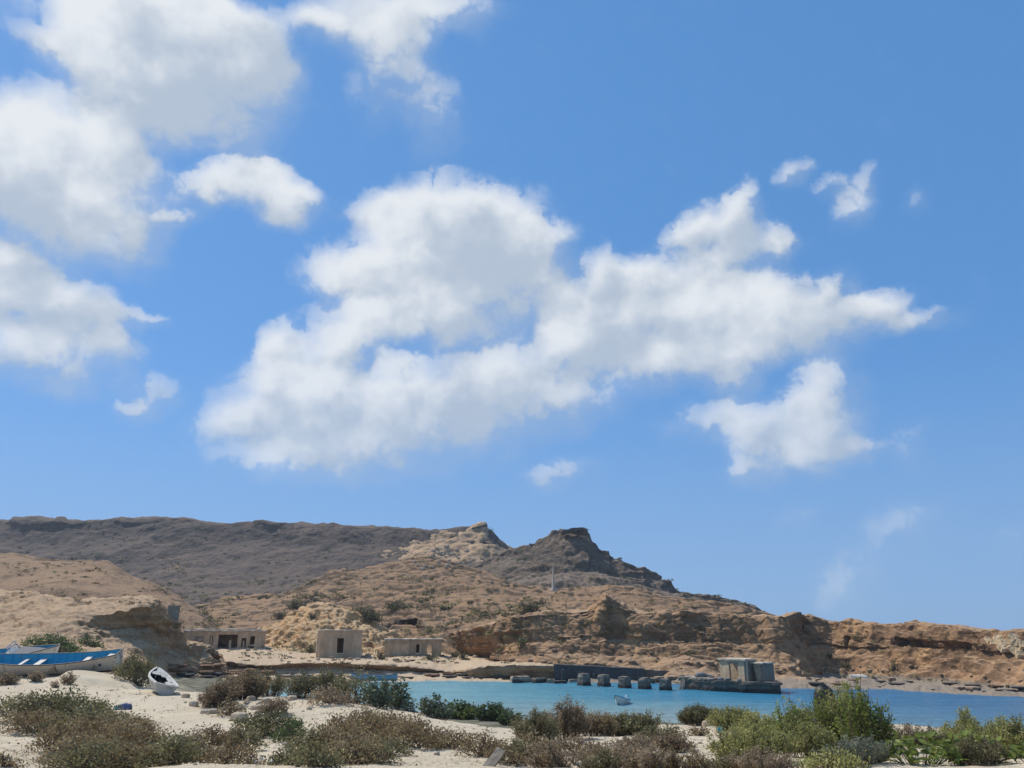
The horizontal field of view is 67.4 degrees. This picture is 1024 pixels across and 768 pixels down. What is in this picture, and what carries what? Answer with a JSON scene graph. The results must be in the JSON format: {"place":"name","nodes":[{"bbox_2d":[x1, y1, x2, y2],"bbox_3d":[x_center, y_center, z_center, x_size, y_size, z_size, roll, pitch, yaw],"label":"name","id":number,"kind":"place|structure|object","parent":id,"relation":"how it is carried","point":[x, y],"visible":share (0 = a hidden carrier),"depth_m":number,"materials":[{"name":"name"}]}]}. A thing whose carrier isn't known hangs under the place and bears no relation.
{"place":"outdoors","nodes":[
{"label":"outdoors","id":0,"kind":"place"},
{"bbox_2d":[0,553,225,646],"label":"hill","id":1,"kind":"structure","parent":0,"point":[116,581],"depth_m":156.53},
{"bbox_2d":[2,556,189,638],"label":"hill scrub","id":2,"kind":"object","parent":1,"relation":"on","point":[105,572],"visible":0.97,"depth_m":162.67,"materials":[{"name":"brown plant"}]},
{"bbox_2d":[0,589,227,676],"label":"outcrop","id":3,"kind":"object","parent":1,"relation":"on","point":[109,621],"visible":0.73,"depth_m":89.16,"materials":[{"name":"beige stone"}]},
{"bbox_2d":[15,631,83,652],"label":"shrub","id":4,"kind":"object","parent":3,"relation":"on","point":[66,646],"visible":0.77,"depth_m":67.81,"materials":[{"name":"green plant"}]},
{"bbox_2d":[0,516,511,606],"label":"plateau","id":5,"kind":"structure","parent":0,"point":[62,537],"depth_m":435.62,"materials":[{"name":"brown stone"}]},
{"bbox_2d":[8,523,635,597],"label":"hill scrub","id":6,"kind":"object","parent":5,"relation":"on","point":[319,555],"visible":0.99,"depth_m":405.56,"materials":[{"name":"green plant"}]},
{"bbox_2d":[215,645,553,681],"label":"rock shelf","id":7,"kind":"object","parent":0,"point":[478,669],"visible":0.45,"depth_m":109.56,"materials":[{"name":"beige stone"}]},
{"bbox_2d":[183,628,266,648],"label":"long house","id":8,"kind":"structure","parent":7,"relation":"on","point":[255,638],"depth_m":127.67,"materials":[{"name":"paint"}]},
{"bbox_2d":[316,629,363,657],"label":"square house","id":9,"kind":"structure","parent":7,"relation":"on","point":[340,643],"depth_m":121.32,"materials":[{"name":"paint"}]},
{"bbox_2d":[238,639,511,663],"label":"hill scrub","id":10,"kind":"object","parent":7,"relation":"on","point":[303,643],"visible":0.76,"depth_m":117.85,"materials":[{"name":"brown plant"}]},
{"bbox_2d":[384,638,442,656],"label":"house","id":11,"kind":"structure","parent":7,"relation":"on","point":[399,647],"depth_m":124.14,"materials":[{"name":"paint"}]},
{"bbox_2d":[381,521,510,564],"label":"cliff","id":12,"kind":"structure","parent":0,"point":[476,548],"depth_m":420.22,"materials":[{"name":"stone"}]},
{"bbox_2d":[194,555,775,654],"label":"hill","id":13,"kind":"structure","parent":0,"point":[254,612],"depth_m":177.00,"materials":[{"name":"brown stone"}]},
{"bbox_2d":[257,601,401,653],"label":"outcrop","id":14,"kind":"object","parent":13,"relation":"on","point":[294,626],"visible":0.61,"depth_m":140.58,"materials":[{"name":"stone"}]},
{"bbox_2d":[352,604,382,627],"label":"shrub","id":15,"kind":"object","parent":14,"relation":"on","point":[370,615],"visible":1,"depth_m":150.13,"materials":[{"name":"green plant"}]},
{"bbox_2d":[165,575,750,640],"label":"hill scrub","id":16,"kind":"object","parent":13,"relation":"on","point":[470,613],"visible":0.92,"depth_m":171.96,"materials":[{"name":"brown plant"}]},
{"bbox_2d":[0,670,1023,767],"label":"sand","id":17,"kind":"structure","parent":0,"point":[102,684],"depth_m":28.98,"materials":[{"name":"beige sand"}]},
{"bbox_2d":[0,640,59,653],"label":"motor boat","id":18,"kind":"object","parent":17,"relation":"on","point":[52,648],"visible":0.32,"depth_m":58.70,"materials":[{"name":"white paint"}]},
{"bbox_2d":[0,701,72,735],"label":"shrub","id":19,"kind":"object","parent":17,"relation":"on","point":[28,725],"visible":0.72,"depth_m":21.24,"materials":[{"name":"brown plant"}]},
{"bbox_2d":[0,687,73,723],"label":"shrub","id":20,"kind":"object","parent":17,"relation":"on","point":[11,704],"visible":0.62,"depth_m":27.23,"materials":[{"name":"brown plant"}]},
{"bbox_2d":[17,714,83,753],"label":"shrub","id":21,"kind":"object","parent":17,"relation":"on","point":[56,734],"visible":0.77,"depth_m":14.72,"materials":[{"name":"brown plant"}]},
{"bbox_2d":[0,648,123,675],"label":"wooden boat","id":22,"kind":"object","parent":17,"relation":"on","point":[23,664],"visible":0.85,"depth_m":52.88,"materials":[{"name":"paint"}]},
{"bbox_2d":[18,680,121,719],"bbox_3d":[-16.253,11.707,28.197,3.952,1.538,3.136,0,-18,0],"label":"shrub","id":23,"kind":"object","parent":17,"relation":"on","point":[66,699],"visible":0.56,"depth_m":27.98,"materials":[{"name":"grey plant"}]},
{"bbox_2d":[31,702,116,737],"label":"shrub","id":24,"kind":"object","parent":17,"relation":"on","point":[88,711],"visible":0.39,"depth_m":21.28,"materials":[{"name":"brown plant"}]},
{"bbox_2d":[32,722,125,764],"bbox_3d":[-7.721,6.582,14.006,1.639,0.799,1.443,0,-18,0],"label":"shrub","id":25,"kind":"object","parent":17,"relation":"on","point":[65,740],"visible":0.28,"depth_m":13.88,"materials":[{"name":"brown plant"}]},
{"bbox_2d":[35,733,147,767],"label":"shrub","id":26,"kind":"object","parent":17,"relation":"on","point":[79,753],"visible":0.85,"depth_m":12.49,"materials":[{"name":"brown plant"}]},
{"bbox_2d":[54,709,147,745],"bbox_3d":[-9.124,7.704,16.958,2.091,0.978,1.812,0,-18,0],"label":"shrub","id":27,"kind":"object","parent":17,"relation":"on","point":[107,727],"visible":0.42,"depth_m":16.80,"materials":[{"name":"brown plant"}]},
{"bbox_2d":[84,739,160,767],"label":"shrub","id":28,"kind":"object","parent":17,"relation":"on","point":[131,753],"visible":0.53,"depth_m":12.49,"materials":[{"name":"brown plant"}]},
{"bbox_2d":[98,713,170,750],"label":"shrub","id":29,"kind":"object","parent":17,"relation":"on","point":[137,734],"visible":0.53,"depth_m":15.17,"materials":[{"name":"brown plant"}]},
{"bbox_2d":[110,649,158,686],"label":"shrub","id":30,"kind":"object","parent":17,"relation":"on","point":[134,674],"visible":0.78,"depth_m":49.95,"materials":[{"name":"green plant"}]},
{"bbox_2d":[148,667,178,695],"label":"skiff","id":31,"kind":"object","parent":17,"relation":"on","point":[162,682],"visible":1,"depth_m":42.66,"materials":[{"name":"white paint"}]},
{"bbox_2d":[129,727,217,767],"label":"shrub","id":32,"kind":"object","parent":17,"relation":"on","point":[180,745],"visible":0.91,"depth_m":12.36,"materials":[{"name":"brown plant"}]},
{"bbox_2d":[184,722,240,750],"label":"shrub","id":33,"kind":"object","parent":17,"relation":"on","point":[212,739],"visible":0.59,"depth_m":15.68,"materials":[{"name":"brown plant"}]},
{"bbox_2d":[196,675,244,707],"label":"shrub","id":34,"kind":"object","parent":17,"relation":"on","point":[219,693],"visible":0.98,"depth_m":34.70,"materials":[{"name":"brown plant"}]},
{"bbox_2d":[191,740,266,764],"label":"shrub","id":35,"kind":"object","parent":17,"relation":"on","point":[224,758],"visible":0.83,"depth_m":12.38,"materials":[{"name":"brown plant"}]},
{"bbox_2d":[209,668,274,699],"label":"shrub","id":36,"kind":"object","parent":17,"relation":"on","point":[247,678],"visible":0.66,"depth_m":37.19,"materials":[{"name":"brown plant"}]},
{"bbox_2d":[219,724,274,750],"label":"shrub","id":37,"kind":"object","parent":17,"relation":"on","point":[243,736],"visible":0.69,"depth_m":15.95,"materials":[{"name":"brown plant"}]},
{"bbox_2d":[227,706,306,738],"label":"shrub","id":38,"kind":"object","parent":17,"relation":"on","point":[271,722],"visible":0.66,"depth_m":21.38,"materials":[{"name":"green plant"}]},
{"bbox_2d":[254,666,287,695],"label":"shrub","id":39,"kind":"object","parent":17,"relation":"on","point":[277,689],"visible":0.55,"depth_m":39.84,"materials":[{"name":"green plant"}]},
{"bbox_2d":[257,695,294,713],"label":"shrub","id":40,"kind":"object","parent":17,"relation":"on","point":[278,703],"visible":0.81,"depth_m":29.63,"materials":[{"name":"green plant"}]},
{"bbox_2d":[259,739,311,765],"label":"shrub","id":41,"kind":"object","parent":17,"relation":"on","point":[275,759],"visible":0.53,"depth_m":12.29,"materials":[{"name":"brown plant"}]},
{"bbox_2d":[269,713,308,742],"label":"shrub","id":42,"kind":"object","parent":17,"relation":"on","point":[287,732],"visible":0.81,"depth_m":19.65,"materials":[{"name":"green plant"}]},
{"bbox_2d":[279,669,323,697],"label":"shrub","id":43,"kind":"object","parent":17,"relation":"on","point":[297,684],"visible":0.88,"depth_m":36.93,"materials":[{"name":"green plant"}]},
{"bbox_2d":[274,718,339,751],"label":"shrub","id":44,"kind":"object","parent":17,"relation":"on","point":[309,736],"visible":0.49,"depth_m":15.01,"materials":[{"name":"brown plant"}]},
{"bbox_2d":[283,734,351,767],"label":"shrub","id":45,"kind":"object","parent":17,"relation":"on","point":[316,760],"visible":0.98,"depth_m":11.08,"materials":[{"name":"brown plant"}]},
{"bbox_2d":[305,664,354,697],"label":"shrub","id":46,"kind":"object","parent":17,"relation":"on","point":[330,676],"visible":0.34,"depth_m":37.72,"materials":[{"name":"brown plant"}]},
{"bbox_2d":[300,680,360,706],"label":"shrub","id":47,"kind":"object","parent":17,"relation":"on","point":[329,697],"visible":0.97,"depth_m":33.65,"materials":[{"name":"brown plant"}]},
{"bbox_2d":[312,718,379,748],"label":"shrub","id":48,"kind":"object","parent":17,"relation":"on","point":[338,730],"visible":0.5,"depth_m":15.04,"materials":[{"name":"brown plant"}]},
{"bbox_2d":[329,665,372,704],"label":"shrub","id":49,"kind":"object","parent":17,"relation":"on","point":[348,686],"visible":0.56,"depth_m":36.05,"materials":[{"name":"green plant"}]},
{"bbox_2d":[312,729,394,765],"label":"shrub","id":50,"kind":"object","parent":17,"relation":"on","point":[362,749],"visible":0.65,"depth_m":12.35,"materials":[{"name":"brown plant"}]},
{"bbox_2d":[315,699,425,740],"bbox_3d":[-3.713,9.103,20.591,3.206,1.282,2.201,0,-18,0],"label":"shrub","id":51,"kind":"object","parent":17,"relation":"on","point":[376,725],"visible":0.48,"depth_m":20.42,"materials":[{"name":"brown plant"}]},
{"bbox_2d":[340,732,401,764],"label":"shrub","id":52,"kind":"object","parent":17,"relation":"on","point":[390,753],"visible":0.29,"depth_m":12.65,"materials":[{"name":"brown plant"}]},
{"bbox_2d":[361,675,394,708],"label":"fleshy plant","id":53,"kind":"object","parent":17,"relation":"on","point":[381,696],"visible":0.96,"depth_m":35.38,"materials":[{"name":"green plant"}]},
{"bbox_2d":[358,731,417,756],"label":"shrub","id":54,"kind":"object","parent":17,"relation":"on","point":[395,743],"visible":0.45,"depth_m":14.12,"materials":[{"name":"brown plant"}]},
{"bbox_2d":[385,677,412,709],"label":"fleshy plant","id":55,"kind":"object","parent":17,"relation":"on","point":[397,690],"visible":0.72,"depth_m":37.07,"materials":[{"name":"green plant"}]},
{"bbox_2d":[373,712,448,749],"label":"shrub","id":56,"kind":"object","parent":17,"relation":"on","point":[395,731],"visible":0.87,"depth_m":16.52,"materials":[{"name":"brown plant"}]},
{"bbox_2d":[415,692,455,719],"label":"fleshy plant","id":57,"kind":"object","parent":17,"relation":"on","point":[438,710],"visible":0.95,"depth_m":35.91,"materials":[{"name":"green plant"}]},
{"bbox_2d":[420,725,477,750],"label":"shrub","id":58,"kind":"object","parent":17,"relation":"on","point":[451,738],"visible":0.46,"depth_m":17.28,"materials":[{"name":"brown plant"}]},
{"bbox_2d":[453,725,509,757],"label":"shrub","id":59,"kind":"object","parent":17,"relation":"on","point":[482,743],"visible":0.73,"depth_m":15.71,"materials":[{"name":"brown plant"}]},
{"bbox_2d":[470,700,509,720],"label":"fleshy plant","id":60,"kind":"object","parent":17,"relation":"on","point":[490,713],"visible":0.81,"depth_m":51.79,"materials":[{"name":"green plant"}]},
{"bbox_2d":[479,738,531,766],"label":"shrub","id":61,"kind":"object","parent":17,"relation":"on","point":[515,759],"visible":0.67,"depth_m":13.47,"materials":[{"name":"brown plant"}]},
{"bbox_2d":[0,685,1023,766],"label":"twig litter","id":62,"kind":"object","parent":17,"relation":"on","point":[459,750],"visible":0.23,"depth_m":15.72,"materials":[{"name":"brown plant"}]},
{"bbox_2d":[1,685,1022,766],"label":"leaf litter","id":63,"kind":"object","parent":17,"relation":"on","point":[400,753],"visible":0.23,"depth_m":20.18,"materials":[{"name":"brown plant"}]},
{"bbox_2d":[507,704,563,741],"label":"shrub","id":64,"kind":"object","parent":17,"relation":"on","point":[537,722],"visible":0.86,"depth_m":19.81,"materials":[{"name":"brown plant"}]},
{"bbox_2d":[512,726,562,756],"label":"shrub","id":65,"kind":"object","parent":17,"relation":"on","point":[532,739],"visible":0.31,"depth_m":15.73,"materials":[{"name":"brown plant"}]},
{"bbox_2d":[523,737,580,767],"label":"shrub","id":66,"kind":"object","parent":17,"relation":"on","point":[551,757],"visible":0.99,"depth_m":12.51,"materials":[{"name":"brown plant"}]},
{"bbox_2d":[540,694,595,739],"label":"shrub","id":67,"kind":"object","parent":17,"relation":"on","point":[572,721],"visible":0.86,"depth_m":21.34,"materials":[{"name":"brown plant"}]},
{"bbox_2d":[554,728,608,755],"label":"shrub","id":68,"kind":"object","parent":17,"relation":"on","point":[580,744],"visible":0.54,"depth_m":15.61,"materials":[{"name":"brown plant"}]},
{"bbox_2d":[573,745,625,767],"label":"shrub","id":69,"kind":"object","parent":17,"relation":"on","point":[604,762],"visible":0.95,"depth_m":12.46,"materials":[{"name":"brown plant"}]},
{"bbox_2d":[581,710,618,735],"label":"shrub","id":70,"kind":"object","parent":17,"relation":"on","point":[604,725],"visible":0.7,"depth_m":23.95,"materials":[{"name":"brown plant"}]},
{"bbox_2d":[575,738,648,762],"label":"shrub","id":71,"kind":"object","parent":17,"relation":"on","point":[613,750],"visible":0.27,"depth_m":14.72,"materials":[{"name":"brown plant"}]},
{"bbox_2d":[602,709,642,736],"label":"shrub","id":72,"kind":"object","parent":17,"relation":"on","point":[621,729],"visible":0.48,"depth_m":28.19,"materials":[{"name":"green plant"}]},
{"bbox_2d":[609,732,656,749],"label":"shrub","id":73,"kind":"object","parent":17,"relation":"on","point":[638,740],"visible":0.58,"depth_m":17.21,"materials":[{"name":"brown plant"}]},
{"bbox_2d":[620,707,663,734],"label":"shrub","id":74,"kind":"object","parent":17,"relation":"on","point":[646,721],"visible":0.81,"depth_m":27.96,"materials":[{"name":"green plant"}]},
{"bbox_2d":[613,738,679,767],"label":"shrub","id":75,"kind":"object","parent":17,"relation":"on","point":[642,758],"visible":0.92,"depth_m":12.30,"materials":[{"name":"brown plant"}]},
{"bbox_2d":[635,717,685,740],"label":"shrub","id":76,"kind":"object","parent":17,"relation":"on","point":[654,732],"visible":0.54,"depth_m":19.76,"materials":[{"name":"brown plant"}]},
{"bbox_2d":[650,727,697,752],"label":"shrub","id":77,"kind":"object","parent":17,"relation":"on","point":[673,741],"visible":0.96,"depth_m":16.64,"materials":[{"name":"brown plant"}]},
{"bbox_2d":[653,739,712,767],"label":"shrub","id":78,"kind":"object","parent":17,"relation":"on","point":[693,762],"visible":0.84,"depth_m":12.34,"materials":[{"name":"brown plant"}]},
{"bbox_2d":[674,701,714,725],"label":"shrub","id":79,"kind":"object","parent":17,"relation":"on","point":[697,714],"visible":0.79,"depth_m":34.07,"materials":[{"name":"green plant"}]},
{"bbox_2d":[702,726,758,759],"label":"shrub","id":80,"kind":"object","parent":17,"relation":"on","point":[714,745],"visible":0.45,"depth_m":13.87,"materials":[{"name":"green plant"}]},
{"bbox_2d":[705,705,762,730],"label":"shrub","id":81,"kind":"object","parent":17,"relation":"on","point":[726,717],"visible":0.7,"depth_m":26.90,"materials":[{"name":"green plant"}]},
{"bbox_2d":[734,711,777,734],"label":"shrub","id":82,"kind":"object","parent":17,"relation":"on","point":[764,720],"visible":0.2,"depth_m":17.67,"materials":[{"name":"green plant"}]},
{"bbox_2d":[721,745,800,767],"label":"shrub","id":83,"kind":"object","parent":17,"relation":"on","point":[754,760],"visible":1,"depth_m":12.08,"materials":[{"name":"brown plant"}]},
{"bbox_2d":[724,719,803,761],"bbox_3d":[4.333,6.353,13.669,1.253,0.758,1.137,11,-21,-30],"label":"shrub","id":84,"kind":"object","parent":17,"relation":"on","point":[766,739],"visible":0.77,"depth_m":13.54,"materials":[{"name":"green plant"}]},
{"bbox_2d":[767,690,813,750],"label":"shrub","id":85,"kind":"object","parent":17,"relation":"on","point":[792,716],"visible":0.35,"depth_m":16.29,"materials":[{"name":"green plant"}]},
{"bbox_2d":[769,717,838,757],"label":"shrub","id":86,"kind":"object","parent":17,"relation":"on","point":[807,737],"visible":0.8,"depth_m":14.09,"materials":[{"name":"green plant"}]},
{"bbox_2d":[801,690,847,749],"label":"shrub","id":87,"kind":"object","parent":17,"relation":"on","point":[825,716],"visible":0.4,"depth_m":16.01,"materials":[{"name":"green plant"}]},
{"bbox_2d":[802,744,872,767],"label":"shrub","id":88,"kind":"object","parent":17,"relation":"on","point":[833,759],"visible":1,"depth_m":12.18,"materials":[{"name":"green plant"}]},
{"bbox_2d":[811,680,875,747],"bbox_3d":[7.090,7.067,16.437,1.534,1.373,1.544,0,-18,0],"label":"shrub","id":89,"kind":"object","parent":17,"relation":"on","point":[842,695],"visible":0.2,"depth_m":16.46,"materials":[{"name":"green plant"}]},
{"bbox_2d":[813,731,893,764],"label":"shrub","id":90,"kind":"object","parent":17,"relation":"on","point":[875,753],"visible":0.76,"depth_m":12.52,"materials":[{"name":"green plant"}]},
{"bbox_2d":[830,675,891,741],"bbox_3d":[7.027,6.635,15.476,1.216,1.503,1.070,-12,-22,33],"label":"shrub","id":91,"kind":"object","parent":17,"relation":"on","point":[852,723],"visible":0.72,"depth_m":15.36,"materials":[{"name":"green plant"}]},
{"bbox_2d":[857,705,902,749],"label":"shrub","id":92,"kind":"object","parent":17,"relation":"on","point":[885,731],"visible":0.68,"depth_m":15.08,"materials":[{"name":"green plant"}]},
{"bbox_2d":[874,730,969,764],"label":"broad leaved plant","id":93,"kind":"object","parent":17,"relation":"on","point":[908,742],"visible":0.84,"depth_m":12.56,"materials":[{"name":"green plant"}]},
{"bbox_2d":[928,726,1016,764],"bbox_3d":[7.810,6.129,13.049,1.465,0.627,1.115,0,-18,0],"label":"broad leaved plant","id":94,"kind":"object","parent":17,"relation":"on","point":[966,733],"visible":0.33,"depth_m":13.00,"materials":[{"name":"green plant"}]},
{"bbox_2d":[943,731,1012,765],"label":"shrub","id":95,"kind":"object","parent":17,"relation":"on","point":[984,754],"visible":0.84,"depth_m":12.44,"materials":[{"name":"green plant"}]},
{"bbox_2d":[955,713,1023,743],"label":"shrub","id":96,"kind":"object","parent":17,"relation":"on","point":[979,732],"visible":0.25,"depth_m":14.60,"materials":[{"name":"green plant"}]},
{"bbox_2d":[983,713,1023,757],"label":"shrub","id":97,"kind":"object","parent":17,"relation":"on","point":[1010,732],"visible":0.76,"depth_m":14.00,"materials":[{"name":"green plant"}]},
{"bbox_2d":[0,0,1023,630],"label":"sky","id":98,"kind":"structure","parent":0,"point":[727,294],"materials":[{"name":"blue"}]},
{"bbox_2d":[472,527,767,612],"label":"peak","id":99,"kind":"structure","parent":0,"point":[538,563],"depth_m":316.70,"materials":[{"name":"brown stone"}]},
{"bbox_2d":[242,678,1023,730],"bbox_3d":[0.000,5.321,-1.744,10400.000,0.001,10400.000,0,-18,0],"label":"water","id":100,"kind":"structure","parent":0,"point":[920,708],"depth_m":70.98,"materials":[{"name":"blue liquid"}]},
{"bbox_2d":[678,675,782,693],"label":"jetty head","id":101,"kind":"object","parent":100,"relation":"in","point":[692,682],"visible":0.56,"depth_m":80.73},
{"bbox_2d":[717,658,756,680],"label":"ruined hut","id":102,"kind":"object","parent":101,"relation":"on","point":[742,669],"visible":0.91,"depth_m":82.25,"materials":[{"name":"paint"}]},
{"bbox_2d":[751,662,774,680],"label":"broken hut corner","id":103,"kind":"object","parent":101,"relation":"on","point":[764,671],"visible":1,"depth_m":80.98,"materials":[{"name":"grey paint"}]},
{"bbox_2d":[444,593,1023,696],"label":"cliff","id":104,"kind":"structure","parent":0,"point":[992,662],"depth_m":105.64,"materials":[{"name":"brown stone"}]},
{"bbox_2d":[553,664,644,680],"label":"quay wall","id":105,"kind":"structure","parent":104,"relation":"on","point":[566,672],"depth_m":98.88,"materials":[{"name":"concrete"}]},
{"bbox_2d":[554,630,995,683],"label":"hill scrub","id":106,"kind":"object","parent":104,"relation":"on","point":[854,636],"visible":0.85,"depth_m":103.19,"materials":[{"name":"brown plant"}]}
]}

